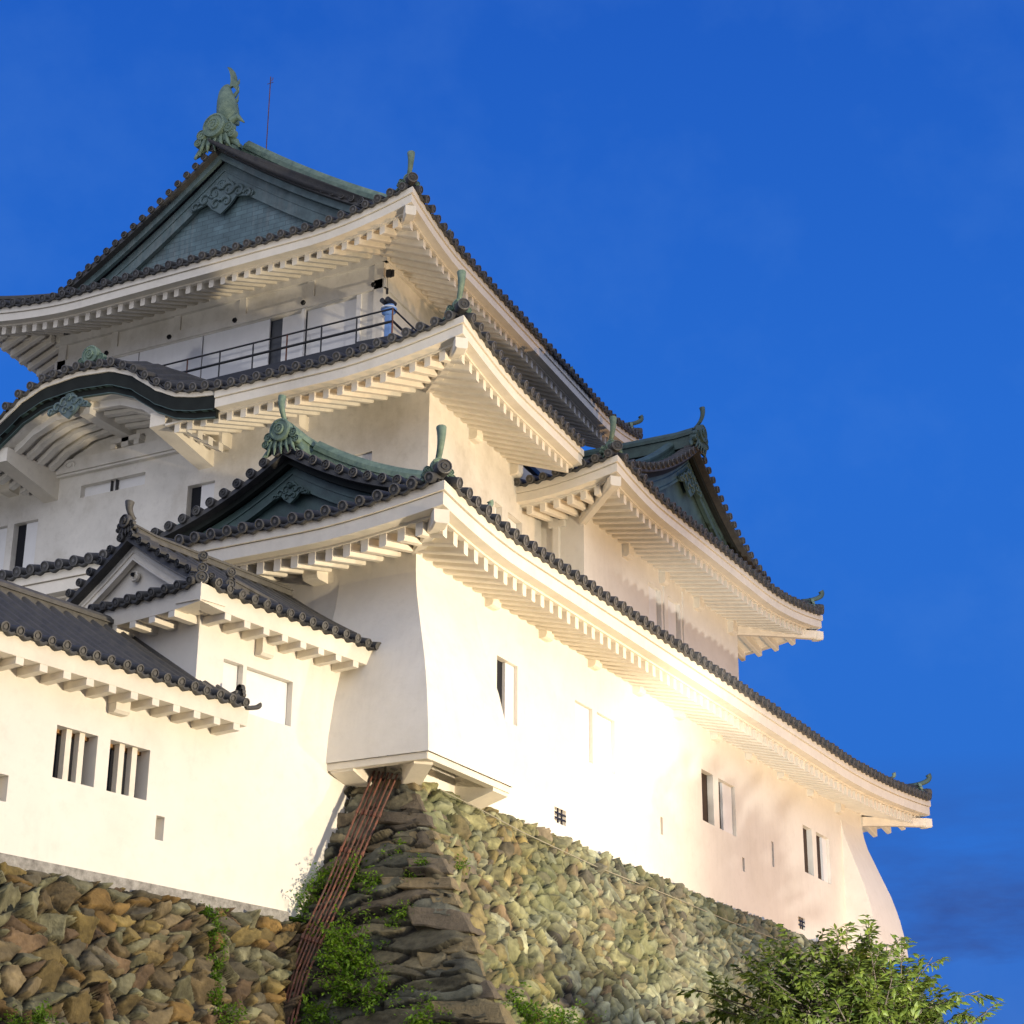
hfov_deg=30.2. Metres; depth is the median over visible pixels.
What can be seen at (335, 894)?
conduit
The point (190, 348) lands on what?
window
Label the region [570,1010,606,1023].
shrub
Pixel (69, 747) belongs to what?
window
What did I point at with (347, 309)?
window
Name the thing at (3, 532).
window
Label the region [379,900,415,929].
fern tuft
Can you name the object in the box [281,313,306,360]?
window
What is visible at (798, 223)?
sky
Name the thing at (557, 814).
window
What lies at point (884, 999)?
tree
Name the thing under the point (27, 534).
window
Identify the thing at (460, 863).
fern tuft
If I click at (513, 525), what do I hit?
window
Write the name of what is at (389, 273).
wall lamp
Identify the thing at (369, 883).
shrub
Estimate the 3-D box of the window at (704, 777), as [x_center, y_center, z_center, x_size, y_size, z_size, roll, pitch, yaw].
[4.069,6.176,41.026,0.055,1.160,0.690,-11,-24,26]
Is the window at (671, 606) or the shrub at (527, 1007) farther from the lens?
the window at (671, 606)
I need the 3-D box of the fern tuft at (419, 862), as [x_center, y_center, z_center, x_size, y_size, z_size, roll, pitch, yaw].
[-1.417,5.358,28.441,0.550,0.547,0.516,-11,-24,26]
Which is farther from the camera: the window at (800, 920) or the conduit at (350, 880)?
the window at (800, 920)
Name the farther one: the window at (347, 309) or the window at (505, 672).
the window at (347, 309)
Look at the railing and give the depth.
44.17 m
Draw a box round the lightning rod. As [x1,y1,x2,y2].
[266,77,272,148]
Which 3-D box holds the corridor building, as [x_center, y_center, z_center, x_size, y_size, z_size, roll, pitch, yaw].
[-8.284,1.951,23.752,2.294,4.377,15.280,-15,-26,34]
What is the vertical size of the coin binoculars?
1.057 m
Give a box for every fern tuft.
[378,832,406,860]
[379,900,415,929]
[402,852,429,878]
[453,854,470,874]
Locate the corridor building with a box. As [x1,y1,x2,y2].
[0,579,288,921]
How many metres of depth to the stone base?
29.57 m
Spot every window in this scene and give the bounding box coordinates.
[0,528,6,569]
[15,521,37,567]
[52,729,88,783]
[84,475,144,496]
[106,744,140,796]
[117,353,139,360]
[139,336,203,377]
[190,483,214,516]
[201,319,270,378]
[222,662,237,691]
[245,670,286,724]
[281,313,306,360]
[306,299,356,354]
[358,453,371,460]
[497,660,513,723]
[508,518,515,527]
[554,808,565,824]
[575,703,588,761]
[597,715,611,772]
[649,586,656,624]
[668,600,675,638]
[701,773,707,821]
[718,782,732,834]
[798,917,804,929]
[803,828,807,872]
[816,835,827,882]
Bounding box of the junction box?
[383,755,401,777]
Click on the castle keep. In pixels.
(502, 567)
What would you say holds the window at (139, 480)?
in the castle keep
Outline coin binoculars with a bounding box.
[380,296,396,335]
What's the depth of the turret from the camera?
28.77 m
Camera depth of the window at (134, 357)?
48.05 m
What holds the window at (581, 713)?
in the castle keep
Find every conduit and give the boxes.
[283,770,374,990]
[285,771,379,1002]
[285,772,384,1017]
[287,772,388,1023]
[290,773,392,1023]
[294,774,398,1023]
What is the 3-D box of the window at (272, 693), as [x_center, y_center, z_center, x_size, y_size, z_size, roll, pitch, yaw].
[-3.840,2.864,29.229,0.060,0.700,1.010,-15,-26,34]
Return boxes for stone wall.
[0,862,314,1023]
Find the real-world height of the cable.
0.685 m
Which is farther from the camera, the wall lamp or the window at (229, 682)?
the wall lamp
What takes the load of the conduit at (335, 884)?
attached to the stone base
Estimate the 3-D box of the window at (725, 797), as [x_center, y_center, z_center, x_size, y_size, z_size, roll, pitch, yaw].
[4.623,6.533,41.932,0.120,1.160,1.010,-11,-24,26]
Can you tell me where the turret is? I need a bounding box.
[65,500,380,917]
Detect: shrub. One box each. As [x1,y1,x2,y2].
[286,857,352,924]
[293,1001,319,1023]
[295,899,413,1023]
[329,848,382,897]
[399,980,586,1023]
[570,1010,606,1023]
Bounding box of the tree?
[675,914,1005,1023]
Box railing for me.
[163,307,416,376]
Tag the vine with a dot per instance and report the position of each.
(217, 976)
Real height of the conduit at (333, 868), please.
8.735 m
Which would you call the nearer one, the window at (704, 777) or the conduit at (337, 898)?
the conduit at (337, 898)
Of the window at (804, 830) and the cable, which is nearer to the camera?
the cable
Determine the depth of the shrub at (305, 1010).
27.46 m
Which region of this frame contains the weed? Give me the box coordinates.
[0,998,64,1023]
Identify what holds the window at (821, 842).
in the castle keep
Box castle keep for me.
[0,67,931,961]
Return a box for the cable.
[440,789,823,967]
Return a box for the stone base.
[291,777,945,1023]
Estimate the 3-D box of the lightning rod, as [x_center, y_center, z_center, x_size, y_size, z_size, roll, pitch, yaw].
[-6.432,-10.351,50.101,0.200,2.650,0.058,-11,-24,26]
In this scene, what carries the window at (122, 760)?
in the corridor building
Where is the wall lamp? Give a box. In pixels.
[386,269,394,293]
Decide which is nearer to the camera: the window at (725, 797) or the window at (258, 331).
the window at (725, 797)
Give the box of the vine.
[195,901,251,1023]
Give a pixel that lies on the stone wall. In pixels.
(73, 950)
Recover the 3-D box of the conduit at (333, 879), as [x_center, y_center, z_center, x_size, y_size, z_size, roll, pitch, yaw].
[-3.209,7.624,27.142,0.235,8.715,3.656,-13,-25,31]
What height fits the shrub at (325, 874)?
2.009 m
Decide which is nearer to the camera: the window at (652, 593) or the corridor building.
the corridor building
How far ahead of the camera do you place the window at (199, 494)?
41.67 m
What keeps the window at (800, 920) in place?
in the castle keep
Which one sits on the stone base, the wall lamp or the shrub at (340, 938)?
the shrub at (340, 938)
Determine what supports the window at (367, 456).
in the castle keep
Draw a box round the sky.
[0,0,1023,1023]
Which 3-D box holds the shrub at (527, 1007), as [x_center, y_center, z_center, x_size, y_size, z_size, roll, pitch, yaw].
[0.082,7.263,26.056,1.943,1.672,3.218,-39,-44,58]
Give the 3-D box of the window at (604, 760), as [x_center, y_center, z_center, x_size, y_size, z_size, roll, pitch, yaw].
[1.746,4.502,36.826,0.060,1.050,0.716,-11,-24,26]
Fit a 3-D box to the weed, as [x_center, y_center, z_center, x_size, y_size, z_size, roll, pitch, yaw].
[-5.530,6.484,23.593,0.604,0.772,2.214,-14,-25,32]
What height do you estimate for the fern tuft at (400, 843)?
0.637 m

